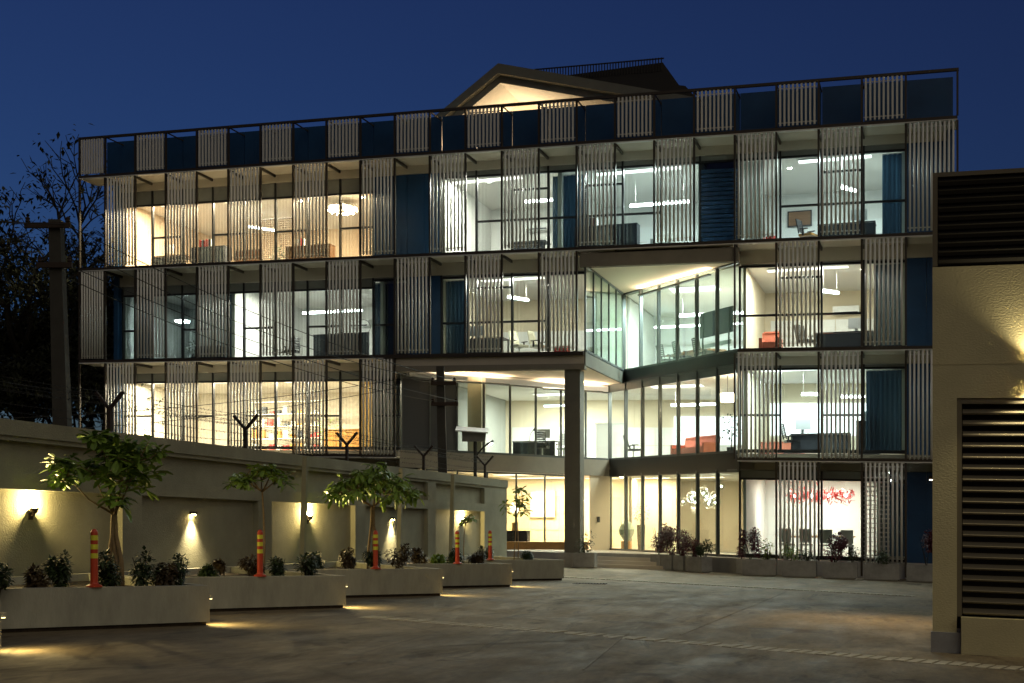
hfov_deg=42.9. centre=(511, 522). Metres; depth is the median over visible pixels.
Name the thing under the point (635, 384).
window frame
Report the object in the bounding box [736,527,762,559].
shrub
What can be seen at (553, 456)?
window frame
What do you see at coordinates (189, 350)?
potted plant
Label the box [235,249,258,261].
cabinet
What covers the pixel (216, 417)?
barbed wire
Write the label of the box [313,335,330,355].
door
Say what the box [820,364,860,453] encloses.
window frame
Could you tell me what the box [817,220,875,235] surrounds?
desk
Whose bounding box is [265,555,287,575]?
shrub
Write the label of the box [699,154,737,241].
window frame
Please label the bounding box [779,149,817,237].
window frame
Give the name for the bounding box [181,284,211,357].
window frame
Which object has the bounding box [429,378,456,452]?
window frame
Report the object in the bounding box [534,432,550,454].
office chair
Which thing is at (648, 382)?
window frame
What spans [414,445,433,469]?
wire bracket
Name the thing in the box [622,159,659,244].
window frame
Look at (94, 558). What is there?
bollard
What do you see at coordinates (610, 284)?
window frame
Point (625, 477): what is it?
window frame
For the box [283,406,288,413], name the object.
storage tin
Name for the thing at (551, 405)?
tube light
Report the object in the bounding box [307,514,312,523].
wall lamp
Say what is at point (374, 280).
window frame
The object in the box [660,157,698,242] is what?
window frame
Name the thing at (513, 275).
window frame
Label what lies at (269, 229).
tube light
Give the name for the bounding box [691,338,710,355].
office chair
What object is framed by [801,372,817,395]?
tube light
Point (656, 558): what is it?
concrete planter
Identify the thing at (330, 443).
door
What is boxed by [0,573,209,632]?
wall planter
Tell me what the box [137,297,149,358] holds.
curtain
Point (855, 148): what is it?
window frame
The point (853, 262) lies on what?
window frame
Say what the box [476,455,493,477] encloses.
wire bracket
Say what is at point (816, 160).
ceiling panel light
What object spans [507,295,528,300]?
tube light
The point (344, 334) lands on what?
door
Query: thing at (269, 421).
storage tin
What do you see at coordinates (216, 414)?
barbed wire
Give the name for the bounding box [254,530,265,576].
bollard
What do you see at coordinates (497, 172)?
window frame
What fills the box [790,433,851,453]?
desk
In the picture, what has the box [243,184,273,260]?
window frame
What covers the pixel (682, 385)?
ceiling panel light
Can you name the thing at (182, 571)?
shrub
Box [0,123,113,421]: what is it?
shade tree
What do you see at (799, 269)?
ceiling panel light
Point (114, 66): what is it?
sky
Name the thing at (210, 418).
barbed wire
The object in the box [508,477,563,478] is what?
ceiling panel light
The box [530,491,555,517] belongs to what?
painting
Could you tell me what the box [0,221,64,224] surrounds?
overhead cable
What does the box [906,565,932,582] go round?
concrete planter
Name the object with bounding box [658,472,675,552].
window frame
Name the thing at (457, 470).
window frame
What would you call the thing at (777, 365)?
window frame
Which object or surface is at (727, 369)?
window frame
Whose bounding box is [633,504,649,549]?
dried flowers
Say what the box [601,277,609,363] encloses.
window frame
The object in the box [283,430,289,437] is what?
storage tin
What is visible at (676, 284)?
cove light
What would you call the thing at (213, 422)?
barbed wire
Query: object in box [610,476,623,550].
window frame
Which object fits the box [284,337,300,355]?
office chair
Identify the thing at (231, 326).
curtain
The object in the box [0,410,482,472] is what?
barbed wire
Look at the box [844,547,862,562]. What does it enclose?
shrub
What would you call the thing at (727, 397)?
drum pendant
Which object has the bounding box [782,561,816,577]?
concrete planter
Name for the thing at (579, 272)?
window frame
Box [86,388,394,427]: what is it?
overhead cable
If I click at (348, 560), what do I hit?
shrub
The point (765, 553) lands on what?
shrub
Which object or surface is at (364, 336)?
door
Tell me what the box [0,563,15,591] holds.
shrub
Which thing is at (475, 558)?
shrub
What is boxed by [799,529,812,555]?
dining chair
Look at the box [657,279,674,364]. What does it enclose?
window frame
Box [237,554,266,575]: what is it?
shrub
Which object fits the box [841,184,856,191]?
tube light
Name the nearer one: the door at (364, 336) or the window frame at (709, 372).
the window frame at (709, 372)
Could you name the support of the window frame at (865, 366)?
in the office building
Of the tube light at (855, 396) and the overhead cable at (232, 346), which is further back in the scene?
the tube light at (855, 396)
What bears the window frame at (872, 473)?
in the office building
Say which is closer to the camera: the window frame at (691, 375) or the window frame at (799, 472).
the window frame at (799, 472)
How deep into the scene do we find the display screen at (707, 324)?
46.40 m
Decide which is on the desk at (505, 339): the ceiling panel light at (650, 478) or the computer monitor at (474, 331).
the computer monitor at (474, 331)
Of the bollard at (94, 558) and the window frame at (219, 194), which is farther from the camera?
the window frame at (219, 194)
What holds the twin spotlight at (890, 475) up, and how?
attached to the office building
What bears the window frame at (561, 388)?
in the office building
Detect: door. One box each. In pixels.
[286,248,296,258]
[297,247,305,258]
[309,246,318,257]
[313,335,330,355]
[319,245,329,257]
[324,431,335,445]
[331,334,348,354]
[336,430,346,446]
[348,430,358,446]
[350,333,367,354]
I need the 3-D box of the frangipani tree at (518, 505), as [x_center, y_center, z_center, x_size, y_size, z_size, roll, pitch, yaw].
[0.109,0.059,35.747,0.994,2.129,0.779,0,0,18]
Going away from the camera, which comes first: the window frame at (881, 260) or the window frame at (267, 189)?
the window frame at (881, 260)
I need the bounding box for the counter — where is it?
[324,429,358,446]
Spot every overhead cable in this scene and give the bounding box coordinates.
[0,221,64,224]
[4,380,391,418]
[35,228,430,379]
[46,268,431,400]
[71,227,455,380]
[73,267,455,400]
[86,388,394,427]
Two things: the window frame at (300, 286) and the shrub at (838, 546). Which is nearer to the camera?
the shrub at (838, 546)
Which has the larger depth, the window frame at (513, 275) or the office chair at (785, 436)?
the window frame at (513, 275)
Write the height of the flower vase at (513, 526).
1.099 m
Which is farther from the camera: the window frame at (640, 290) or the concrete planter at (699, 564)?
the window frame at (640, 290)
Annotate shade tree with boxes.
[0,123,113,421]
[0,205,113,407]
[0,268,113,429]
[0,318,173,430]
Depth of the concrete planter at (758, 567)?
41.22 m
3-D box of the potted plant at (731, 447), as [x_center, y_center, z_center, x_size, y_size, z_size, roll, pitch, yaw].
[7.715,-3.125,45.985,1.077,1.499,1.152,0,0,-36]
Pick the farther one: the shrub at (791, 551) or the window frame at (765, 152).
the window frame at (765, 152)
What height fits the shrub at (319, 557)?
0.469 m
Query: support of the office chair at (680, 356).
on the office building
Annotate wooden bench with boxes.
[507,542,587,549]
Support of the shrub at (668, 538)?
in the concrete planter at (666, 562)
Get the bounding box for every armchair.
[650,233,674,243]
[759,331,782,347]
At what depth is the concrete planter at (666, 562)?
44.52 m
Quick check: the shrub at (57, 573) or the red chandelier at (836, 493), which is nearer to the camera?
the shrub at (57, 573)
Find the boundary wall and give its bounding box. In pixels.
[0,418,507,576]
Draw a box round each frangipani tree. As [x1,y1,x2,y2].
[39,428,173,585]
[222,463,298,573]
[319,462,428,568]
[459,514,477,559]
[499,486,532,559]
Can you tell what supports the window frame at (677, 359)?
in the office building
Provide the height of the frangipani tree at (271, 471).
2.038 m
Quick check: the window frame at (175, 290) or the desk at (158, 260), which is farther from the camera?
the desk at (158, 260)
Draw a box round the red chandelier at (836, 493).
[786,481,854,506]
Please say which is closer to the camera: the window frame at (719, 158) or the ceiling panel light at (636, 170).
the window frame at (719, 158)
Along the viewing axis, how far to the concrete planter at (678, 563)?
43.90 m
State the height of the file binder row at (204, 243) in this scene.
0.332 m
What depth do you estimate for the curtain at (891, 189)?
43.27 m
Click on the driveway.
(642, 626)
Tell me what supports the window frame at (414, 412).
in the office building
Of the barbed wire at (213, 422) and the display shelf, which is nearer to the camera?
the barbed wire at (213, 422)
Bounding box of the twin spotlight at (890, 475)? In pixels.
[889,469,891,483]
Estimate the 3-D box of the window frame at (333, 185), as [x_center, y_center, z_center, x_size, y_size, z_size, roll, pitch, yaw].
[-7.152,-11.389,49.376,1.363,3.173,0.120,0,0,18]
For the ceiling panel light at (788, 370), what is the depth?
44.72 m
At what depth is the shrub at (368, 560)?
25.69 m
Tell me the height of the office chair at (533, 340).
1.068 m
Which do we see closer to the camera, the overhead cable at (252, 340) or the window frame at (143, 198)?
the overhead cable at (252, 340)
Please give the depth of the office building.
48.03 m
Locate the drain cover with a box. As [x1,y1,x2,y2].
[572,583,606,583]
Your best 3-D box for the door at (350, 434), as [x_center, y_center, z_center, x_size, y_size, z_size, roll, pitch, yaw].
[-6.117,-3.189,50.274,0.476,0.750,0.019,0,0,18]
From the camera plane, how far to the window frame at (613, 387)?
51.54 m
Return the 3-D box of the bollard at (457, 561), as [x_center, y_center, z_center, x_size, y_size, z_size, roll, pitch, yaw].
[-1.229,0.557,29.299,0.200,0.745,0.197,0,0,18]
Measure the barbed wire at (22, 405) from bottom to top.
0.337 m
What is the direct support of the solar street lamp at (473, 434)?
on the ground
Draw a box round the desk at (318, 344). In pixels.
[313,332,369,355]
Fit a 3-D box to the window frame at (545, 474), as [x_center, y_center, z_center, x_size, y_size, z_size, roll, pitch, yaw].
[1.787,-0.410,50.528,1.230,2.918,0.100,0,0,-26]
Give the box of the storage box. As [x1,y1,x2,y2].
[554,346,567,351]
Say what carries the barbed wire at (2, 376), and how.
attached to the wire bracket at (423, 456)
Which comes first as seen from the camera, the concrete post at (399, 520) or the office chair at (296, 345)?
the concrete post at (399, 520)
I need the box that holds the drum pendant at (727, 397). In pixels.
[720,375,733,402]
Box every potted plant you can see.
[185,340,201,357]
[268,245,285,259]
[715,413,741,450]
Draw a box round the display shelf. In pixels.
[252,399,324,445]
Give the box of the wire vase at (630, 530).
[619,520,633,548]
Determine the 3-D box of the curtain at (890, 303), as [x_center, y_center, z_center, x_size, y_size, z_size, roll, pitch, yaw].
[12.562,-7.175,43.295,0.957,2.880,0.082,0,0,18]
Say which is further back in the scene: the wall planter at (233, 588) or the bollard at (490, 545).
the bollard at (490, 545)
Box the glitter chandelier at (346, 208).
[328,204,357,214]
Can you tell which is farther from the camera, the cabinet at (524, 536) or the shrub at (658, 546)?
the cabinet at (524, 536)
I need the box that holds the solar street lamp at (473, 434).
[455,426,493,476]
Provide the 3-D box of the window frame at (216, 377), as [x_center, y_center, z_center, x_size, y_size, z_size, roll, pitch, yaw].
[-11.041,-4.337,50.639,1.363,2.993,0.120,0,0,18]
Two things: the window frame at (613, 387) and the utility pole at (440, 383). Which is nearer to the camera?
the utility pole at (440, 383)
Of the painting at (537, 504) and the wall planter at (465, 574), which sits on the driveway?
the wall planter at (465, 574)
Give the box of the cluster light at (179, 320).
[174,319,190,322]
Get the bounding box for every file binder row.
[199,239,211,246]
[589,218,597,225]
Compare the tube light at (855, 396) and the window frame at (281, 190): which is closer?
the tube light at (855, 396)
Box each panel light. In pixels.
[452,176,522,183]
[481,277,544,281]
[492,474,518,475]
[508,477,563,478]
[533,393,563,395]
[543,388,602,392]
[594,166,680,175]
[635,477,666,478]
[651,384,703,387]
[669,286,720,292]
[675,477,724,477]
[761,370,808,371]
[766,266,848,271]
[797,155,870,163]
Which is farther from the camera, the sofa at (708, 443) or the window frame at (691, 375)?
the sofa at (708, 443)
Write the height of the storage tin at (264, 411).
0.280 m
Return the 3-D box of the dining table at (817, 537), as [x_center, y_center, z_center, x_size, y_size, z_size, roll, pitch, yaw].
[10.875,0.863,46.262,2.500,0.760,1.000,0,0,18]
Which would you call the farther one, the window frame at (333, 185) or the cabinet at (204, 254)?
the cabinet at (204, 254)
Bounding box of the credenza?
[285,244,335,258]
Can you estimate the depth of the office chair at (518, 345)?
47.85 m
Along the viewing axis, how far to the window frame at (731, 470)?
45.00 m
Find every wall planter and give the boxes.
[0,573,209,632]
[0,600,0,646]
[124,566,345,611]
[234,561,442,597]
[338,558,511,587]
[426,555,563,580]
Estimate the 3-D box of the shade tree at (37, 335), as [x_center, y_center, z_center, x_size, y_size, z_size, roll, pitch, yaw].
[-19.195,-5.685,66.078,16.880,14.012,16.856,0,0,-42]
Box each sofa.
[670,435,720,453]
[761,442,804,453]
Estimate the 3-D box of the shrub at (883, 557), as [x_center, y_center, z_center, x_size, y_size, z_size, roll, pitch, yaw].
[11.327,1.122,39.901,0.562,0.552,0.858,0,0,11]
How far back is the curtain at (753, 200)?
44.67 m
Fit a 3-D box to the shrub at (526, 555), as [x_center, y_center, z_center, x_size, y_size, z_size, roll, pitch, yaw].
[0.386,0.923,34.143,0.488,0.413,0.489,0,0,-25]
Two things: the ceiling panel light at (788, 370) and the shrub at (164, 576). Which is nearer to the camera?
the shrub at (164, 576)
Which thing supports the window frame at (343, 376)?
in the office building
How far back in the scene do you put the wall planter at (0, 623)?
13.74 m
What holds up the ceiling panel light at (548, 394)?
attached to the office building
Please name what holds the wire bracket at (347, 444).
attached to the boundary wall
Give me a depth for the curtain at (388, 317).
48.88 m
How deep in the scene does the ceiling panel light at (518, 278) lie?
47.76 m
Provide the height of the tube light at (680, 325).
0.805 m
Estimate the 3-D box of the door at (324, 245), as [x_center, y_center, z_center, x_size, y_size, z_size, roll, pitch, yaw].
[-7.211,-10.281,50.103,0.451,0.750,0.019,0,0,18]
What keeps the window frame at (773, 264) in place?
in the office building
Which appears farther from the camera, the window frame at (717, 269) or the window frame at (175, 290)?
the window frame at (175, 290)
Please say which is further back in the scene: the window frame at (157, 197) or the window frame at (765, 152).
the window frame at (157, 197)
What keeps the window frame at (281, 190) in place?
in the office building
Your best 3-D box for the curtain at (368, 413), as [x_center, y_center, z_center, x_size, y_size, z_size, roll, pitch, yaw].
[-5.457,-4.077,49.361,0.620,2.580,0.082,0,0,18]
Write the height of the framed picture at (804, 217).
0.600 m
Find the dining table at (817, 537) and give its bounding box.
[786,536,854,556]
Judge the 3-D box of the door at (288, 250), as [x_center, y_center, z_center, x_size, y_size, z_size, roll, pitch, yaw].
[-8.566,-10.281,50.544,0.451,0.750,0.019,0,0,18]
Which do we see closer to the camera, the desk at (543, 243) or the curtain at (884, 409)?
the curtain at (884, 409)
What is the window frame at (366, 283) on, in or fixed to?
in the office building
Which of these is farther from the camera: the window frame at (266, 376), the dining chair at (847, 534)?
the window frame at (266, 376)
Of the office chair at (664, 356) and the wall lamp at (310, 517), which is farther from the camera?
the office chair at (664, 356)
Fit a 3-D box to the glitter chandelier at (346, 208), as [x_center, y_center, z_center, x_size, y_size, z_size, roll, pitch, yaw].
[-6.612,-12.322,51.016,1.200,0.589,1.237,0,0,18]
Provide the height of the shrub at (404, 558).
0.640 m
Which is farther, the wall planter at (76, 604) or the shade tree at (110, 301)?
the shade tree at (110, 301)
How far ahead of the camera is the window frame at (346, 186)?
49.06 m
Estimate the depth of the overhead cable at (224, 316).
32.74 m
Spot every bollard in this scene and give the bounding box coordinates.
[86,529,101,586]
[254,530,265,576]
[370,530,380,568]
[453,531,461,563]
[486,530,493,559]
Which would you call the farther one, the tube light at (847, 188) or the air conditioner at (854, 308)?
the air conditioner at (854, 308)
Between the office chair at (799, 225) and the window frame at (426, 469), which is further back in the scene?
the window frame at (426, 469)
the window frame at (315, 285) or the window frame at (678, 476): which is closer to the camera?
the window frame at (678, 476)
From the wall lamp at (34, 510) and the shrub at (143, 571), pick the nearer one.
the shrub at (143, 571)
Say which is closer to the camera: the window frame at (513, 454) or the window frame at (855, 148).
the window frame at (855, 148)
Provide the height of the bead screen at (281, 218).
2.215 m
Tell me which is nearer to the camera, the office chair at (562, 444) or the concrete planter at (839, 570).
the concrete planter at (839, 570)
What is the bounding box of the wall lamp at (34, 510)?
[28,506,38,519]
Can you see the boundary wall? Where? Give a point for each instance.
(225, 525)
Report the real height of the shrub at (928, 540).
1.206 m
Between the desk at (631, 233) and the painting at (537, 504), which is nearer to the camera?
the desk at (631, 233)
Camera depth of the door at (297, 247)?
50.39 m
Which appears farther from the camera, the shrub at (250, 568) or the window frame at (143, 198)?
the window frame at (143, 198)
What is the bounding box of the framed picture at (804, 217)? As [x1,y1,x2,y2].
[787,210,811,227]
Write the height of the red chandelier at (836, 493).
1.088 m
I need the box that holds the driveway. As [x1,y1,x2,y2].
[0,567,1023,682]
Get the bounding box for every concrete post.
[299,457,308,568]
[396,468,403,559]
[448,475,455,555]
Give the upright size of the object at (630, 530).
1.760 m
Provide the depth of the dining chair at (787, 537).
45.58 m
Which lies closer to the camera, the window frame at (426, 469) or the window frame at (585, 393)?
the window frame at (426, 469)
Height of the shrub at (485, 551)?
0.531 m
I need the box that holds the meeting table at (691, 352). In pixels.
[665,348,726,358]
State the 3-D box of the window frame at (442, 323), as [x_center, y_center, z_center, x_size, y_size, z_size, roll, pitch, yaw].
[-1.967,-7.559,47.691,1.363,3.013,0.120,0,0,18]
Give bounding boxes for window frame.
[122,191,150,265]
[122,287,148,358]
[124,374,150,432]
[151,189,179,264]
[151,285,180,358]
[151,373,179,436]
[181,187,211,263]
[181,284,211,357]
[182,373,211,439]
[212,185,242,261]
[212,283,242,357]
[212,373,242,447]
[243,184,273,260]
[243,282,273,356]
[245,372,273,448]
[274,182,304,259]
[274,281,305,356]
[274,372,304,449]
[306,280,338,355]
[307,179,338,257]
[307,371,338,449]
[339,177,372,256]
[339,278,371,355]
[339,371,371,449]
[372,277,406,354]
[372,371,406,449]
[401,376,428,450]
[426,469,456,471]
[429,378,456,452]
[440,171,474,252]
[440,275,474,353]
[456,380,483,453]
[456,470,486,473]
[475,169,510,250]
[475,273,510,352]
[483,384,509,454]
[486,471,515,477]
[509,384,535,456]
[511,166,546,249]
[511,272,544,351]
[515,473,544,530]
[535,386,560,457]
[544,474,563,541]
[547,164,582,247]
[547,270,583,351]
[560,388,585,458]
[584,162,621,246]
[584,267,594,355]
[584,392,609,459]
[592,271,601,359]
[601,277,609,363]
[608,283,616,367]
[608,383,623,459]
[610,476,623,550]
[615,288,623,370]
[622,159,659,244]
[622,289,638,370]
[624,379,640,458]
[624,474,640,551]
[639,284,656,367]
[641,377,657,457]
[641,473,657,552]
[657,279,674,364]
[658,374,675,456]
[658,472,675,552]
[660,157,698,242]
[675,273,694,361]
[676,370,695,455]
[676,471,695,554]
[695,268,714,357]
[696,367,715,454]
[696,471,715,555]
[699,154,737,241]
[715,262,739,354]
[716,364,737,453]
[716,469,738,556]
[739,152,778,239]
[739,263,778,348]
[739,470,778,557]
[740,365,778,452]
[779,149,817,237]
[779,262,817,347]
[779,365,817,452]
[781,471,817,558]
[820,146,860,235]
[820,260,862,346]
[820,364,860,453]
[820,471,860,560]
[863,144,904,234]
[863,259,904,346]
[863,364,904,453]
[863,472,904,561]
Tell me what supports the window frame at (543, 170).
in the office building
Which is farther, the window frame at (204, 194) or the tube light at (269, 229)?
the tube light at (269, 229)
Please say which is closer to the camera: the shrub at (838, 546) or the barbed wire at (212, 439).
the barbed wire at (212, 439)
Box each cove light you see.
[435,380,509,384]
[638,274,710,295]
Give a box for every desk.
[154,254,189,264]
[194,345,223,357]
[313,332,369,355]
[469,337,508,352]
[512,440,559,455]
[514,240,550,249]
[574,223,639,246]
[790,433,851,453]
[814,330,874,346]
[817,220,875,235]
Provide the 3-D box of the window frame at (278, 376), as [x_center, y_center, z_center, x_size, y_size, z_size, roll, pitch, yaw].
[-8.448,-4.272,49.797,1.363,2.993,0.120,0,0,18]
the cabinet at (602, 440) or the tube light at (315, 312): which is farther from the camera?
the cabinet at (602, 440)
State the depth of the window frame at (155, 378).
51.61 m
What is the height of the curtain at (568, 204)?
2.830 m
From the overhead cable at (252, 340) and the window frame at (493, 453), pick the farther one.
the window frame at (493, 453)
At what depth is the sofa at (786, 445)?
47.63 m
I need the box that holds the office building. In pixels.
[78,57,958,578]
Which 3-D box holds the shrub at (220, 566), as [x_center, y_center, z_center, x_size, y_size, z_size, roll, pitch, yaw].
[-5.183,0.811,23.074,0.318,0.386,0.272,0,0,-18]
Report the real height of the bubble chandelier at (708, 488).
1.223 m
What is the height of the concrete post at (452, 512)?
2.550 m
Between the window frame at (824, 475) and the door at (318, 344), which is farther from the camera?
the door at (318, 344)
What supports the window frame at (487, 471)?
in the office building
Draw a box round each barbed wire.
[0,381,487,459]
[0,384,475,459]
[0,388,484,462]
[0,402,474,467]
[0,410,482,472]
[1,375,491,457]
[2,381,476,456]
[3,389,480,462]
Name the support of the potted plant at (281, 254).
on the office building
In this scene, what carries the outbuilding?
on the ground
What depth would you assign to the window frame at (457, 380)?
48.59 m
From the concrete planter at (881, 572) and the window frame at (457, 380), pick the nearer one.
the concrete planter at (881, 572)
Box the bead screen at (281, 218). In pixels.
[262,217,291,259]
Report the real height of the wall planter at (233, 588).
0.755 m
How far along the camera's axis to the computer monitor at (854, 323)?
44.31 m
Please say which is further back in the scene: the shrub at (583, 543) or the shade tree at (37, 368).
the shade tree at (37, 368)
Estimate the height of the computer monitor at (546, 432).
0.500 m
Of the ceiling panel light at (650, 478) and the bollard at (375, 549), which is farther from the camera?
the ceiling panel light at (650, 478)
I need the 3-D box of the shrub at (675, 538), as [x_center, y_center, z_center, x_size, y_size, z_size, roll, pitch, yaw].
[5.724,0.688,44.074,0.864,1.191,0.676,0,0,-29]
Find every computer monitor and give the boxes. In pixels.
[162,244,173,254]
[470,326,481,337]
[537,429,549,440]
[795,419,810,433]
[848,318,860,330]
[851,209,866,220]
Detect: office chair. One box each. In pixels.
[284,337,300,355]
[508,331,528,351]
[527,331,544,348]
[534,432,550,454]
[556,434,563,455]
[623,435,640,456]
[656,344,674,361]
[671,341,691,358]
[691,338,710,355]
[782,424,800,453]
[794,325,812,346]
[795,219,817,236]
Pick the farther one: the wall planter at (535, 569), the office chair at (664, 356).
the office chair at (664, 356)
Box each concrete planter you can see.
[573,553,596,567]
[650,554,668,565]
[661,555,678,569]
[673,556,684,570]
[685,556,711,572]
[742,559,776,575]
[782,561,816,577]
[822,562,857,578]
[864,563,899,580]
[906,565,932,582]
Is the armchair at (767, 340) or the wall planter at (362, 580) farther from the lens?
the armchair at (767, 340)
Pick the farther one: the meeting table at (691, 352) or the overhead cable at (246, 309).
the meeting table at (691, 352)
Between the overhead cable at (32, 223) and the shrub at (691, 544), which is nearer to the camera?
the overhead cable at (32, 223)
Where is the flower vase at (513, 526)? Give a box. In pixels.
[511,505,517,530]
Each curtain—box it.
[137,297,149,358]
[230,294,231,356]
[364,381,371,446]
[375,282,405,354]
[446,280,468,352]
[553,174,582,247]
[744,161,762,239]
[866,369,901,449]
[875,263,901,345]
[882,152,901,233]
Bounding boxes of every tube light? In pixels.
[248,224,273,230]
[302,308,362,313]
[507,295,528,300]
[525,198,552,202]
[544,404,563,406]
[629,181,688,206]
[654,306,742,327]
[671,389,715,406]
[679,296,742,316]
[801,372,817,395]
[823,270,838,293]
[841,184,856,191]
[841,395,865,397]
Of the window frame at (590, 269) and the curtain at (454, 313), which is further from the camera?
the curtain at (454, 313)
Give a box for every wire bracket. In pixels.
[94,390,124,431]
[232,414,258,447]
[335,432,357,460]
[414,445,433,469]
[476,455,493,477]
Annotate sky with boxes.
[0,0,1023,431]
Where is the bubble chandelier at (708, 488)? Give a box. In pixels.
[682,475,721,508]
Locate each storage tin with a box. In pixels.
[262,407,267,413]
[267,419,272,425]
[277,418,281,425]
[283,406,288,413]
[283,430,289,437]
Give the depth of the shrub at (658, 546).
45.24 m
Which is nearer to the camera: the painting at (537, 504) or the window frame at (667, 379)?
the window frame at (667, 379)
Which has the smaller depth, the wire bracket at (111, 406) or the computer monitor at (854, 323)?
the wire bracket at (111, 406)
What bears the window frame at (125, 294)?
in the office building
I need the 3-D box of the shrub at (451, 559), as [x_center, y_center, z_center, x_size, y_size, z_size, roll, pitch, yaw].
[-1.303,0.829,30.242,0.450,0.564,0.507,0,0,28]
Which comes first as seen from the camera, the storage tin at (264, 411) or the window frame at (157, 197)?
the window frame at (157, 197)
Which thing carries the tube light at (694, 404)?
hanging from the office building
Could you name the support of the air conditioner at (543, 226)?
attached to the office building
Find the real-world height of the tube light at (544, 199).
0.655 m
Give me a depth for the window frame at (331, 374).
49.40 m
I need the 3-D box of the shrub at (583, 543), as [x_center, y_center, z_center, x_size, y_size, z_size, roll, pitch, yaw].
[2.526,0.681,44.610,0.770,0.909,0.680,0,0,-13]
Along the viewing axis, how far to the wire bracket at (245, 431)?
25.38 m
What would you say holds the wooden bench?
on the office building
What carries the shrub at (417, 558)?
in the wall planter at (465, 574)
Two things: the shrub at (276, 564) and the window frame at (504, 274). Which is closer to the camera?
the shrub at (276, 564)
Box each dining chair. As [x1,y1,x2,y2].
[782,528,791,548]
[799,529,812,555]
[823,529,831,545]
[841,530,853,555]
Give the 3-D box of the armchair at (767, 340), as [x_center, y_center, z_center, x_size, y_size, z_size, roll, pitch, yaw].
[8.954,-6.200,45.041,0.740,0.870,0.811,0,0,18]
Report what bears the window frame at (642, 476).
in the office building
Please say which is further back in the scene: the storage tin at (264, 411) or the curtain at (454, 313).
the storage tin at (264, 411)
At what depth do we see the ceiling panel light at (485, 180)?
48.15 m
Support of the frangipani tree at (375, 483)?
in the wall planter at (362, 580)
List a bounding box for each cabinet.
[191,245,230,262]
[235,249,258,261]
[507,531,529,541]
[596,423,623,457]
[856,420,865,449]
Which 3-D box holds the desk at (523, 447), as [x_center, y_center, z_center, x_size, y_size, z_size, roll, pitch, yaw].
[0.989,-2.923,53.049,1.800,0.755,0.760,0,0,18]
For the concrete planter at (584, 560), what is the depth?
44.43 m
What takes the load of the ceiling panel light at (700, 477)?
attached to the office building
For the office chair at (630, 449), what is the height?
1.068 m
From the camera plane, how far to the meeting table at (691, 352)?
50.08 m
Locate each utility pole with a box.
[24,216,72,426]
[431,366,457,472]
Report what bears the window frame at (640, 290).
in the office building
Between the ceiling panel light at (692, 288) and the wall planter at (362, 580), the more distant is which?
the ceiling panel light at (692, 288)
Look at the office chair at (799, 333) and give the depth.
44.80 m
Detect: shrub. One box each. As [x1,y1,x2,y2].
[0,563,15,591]
[22,563,50,587]
[41,549,73,586]
[89,547,124,586]
[128,546,162,585]
[150,562,177,585]
[164,553,190,584]
[196,563,220,576]
[212,558,227,575]
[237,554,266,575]
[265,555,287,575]
[294,552,318,575]
[309,551,323,568]
[338,546,356,568]
[361,549,382,567]
[384,543,414,568]
[410,547,428,563]
[430,554,445,563]
[446,548,464,563]
[467,550,486,563]
[477,545,493,559]
[519,551,534,559]
[574,530,595,552]
[650,523,671,554]
[659,526,677,554]
[670,526,690,555]
[680,532,702,556]
[694,539,715,556]
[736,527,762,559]
[759,538,774,559]
[780,544,798,560]
[798,548,814,560]
[821,531,848,561]
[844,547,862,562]
[872,550,889,563]
[919,530,932,564]
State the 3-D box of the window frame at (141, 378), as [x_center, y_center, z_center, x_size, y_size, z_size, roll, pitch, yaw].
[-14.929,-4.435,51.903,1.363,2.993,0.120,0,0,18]
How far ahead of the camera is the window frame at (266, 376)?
50.12 m
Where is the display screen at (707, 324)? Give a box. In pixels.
[700,306,732,354]
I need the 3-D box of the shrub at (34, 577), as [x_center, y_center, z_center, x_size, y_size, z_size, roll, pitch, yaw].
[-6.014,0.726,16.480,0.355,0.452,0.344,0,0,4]
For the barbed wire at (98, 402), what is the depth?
23.73 m
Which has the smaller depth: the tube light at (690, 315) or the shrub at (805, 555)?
the shrub at (805, 555)
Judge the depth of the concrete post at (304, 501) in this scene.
26.97 m
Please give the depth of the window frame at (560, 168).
46.56 m
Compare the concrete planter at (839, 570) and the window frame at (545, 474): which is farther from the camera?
the window frame at (545, 474)
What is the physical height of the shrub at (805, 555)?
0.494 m
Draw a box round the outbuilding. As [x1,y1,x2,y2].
[931,168,1023,657]
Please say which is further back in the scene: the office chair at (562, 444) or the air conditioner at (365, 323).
the air conditioner at (365, 323)
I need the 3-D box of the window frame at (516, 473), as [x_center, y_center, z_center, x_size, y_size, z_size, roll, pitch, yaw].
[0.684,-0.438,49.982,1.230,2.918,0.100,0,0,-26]
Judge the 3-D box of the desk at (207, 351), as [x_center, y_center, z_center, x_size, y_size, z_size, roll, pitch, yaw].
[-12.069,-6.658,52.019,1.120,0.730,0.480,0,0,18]
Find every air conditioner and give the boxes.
[348,319,370,327]
[525,222,546,231]
[833,305,858,311]
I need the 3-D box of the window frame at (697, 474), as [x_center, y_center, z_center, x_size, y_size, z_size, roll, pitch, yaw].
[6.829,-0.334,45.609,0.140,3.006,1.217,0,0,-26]

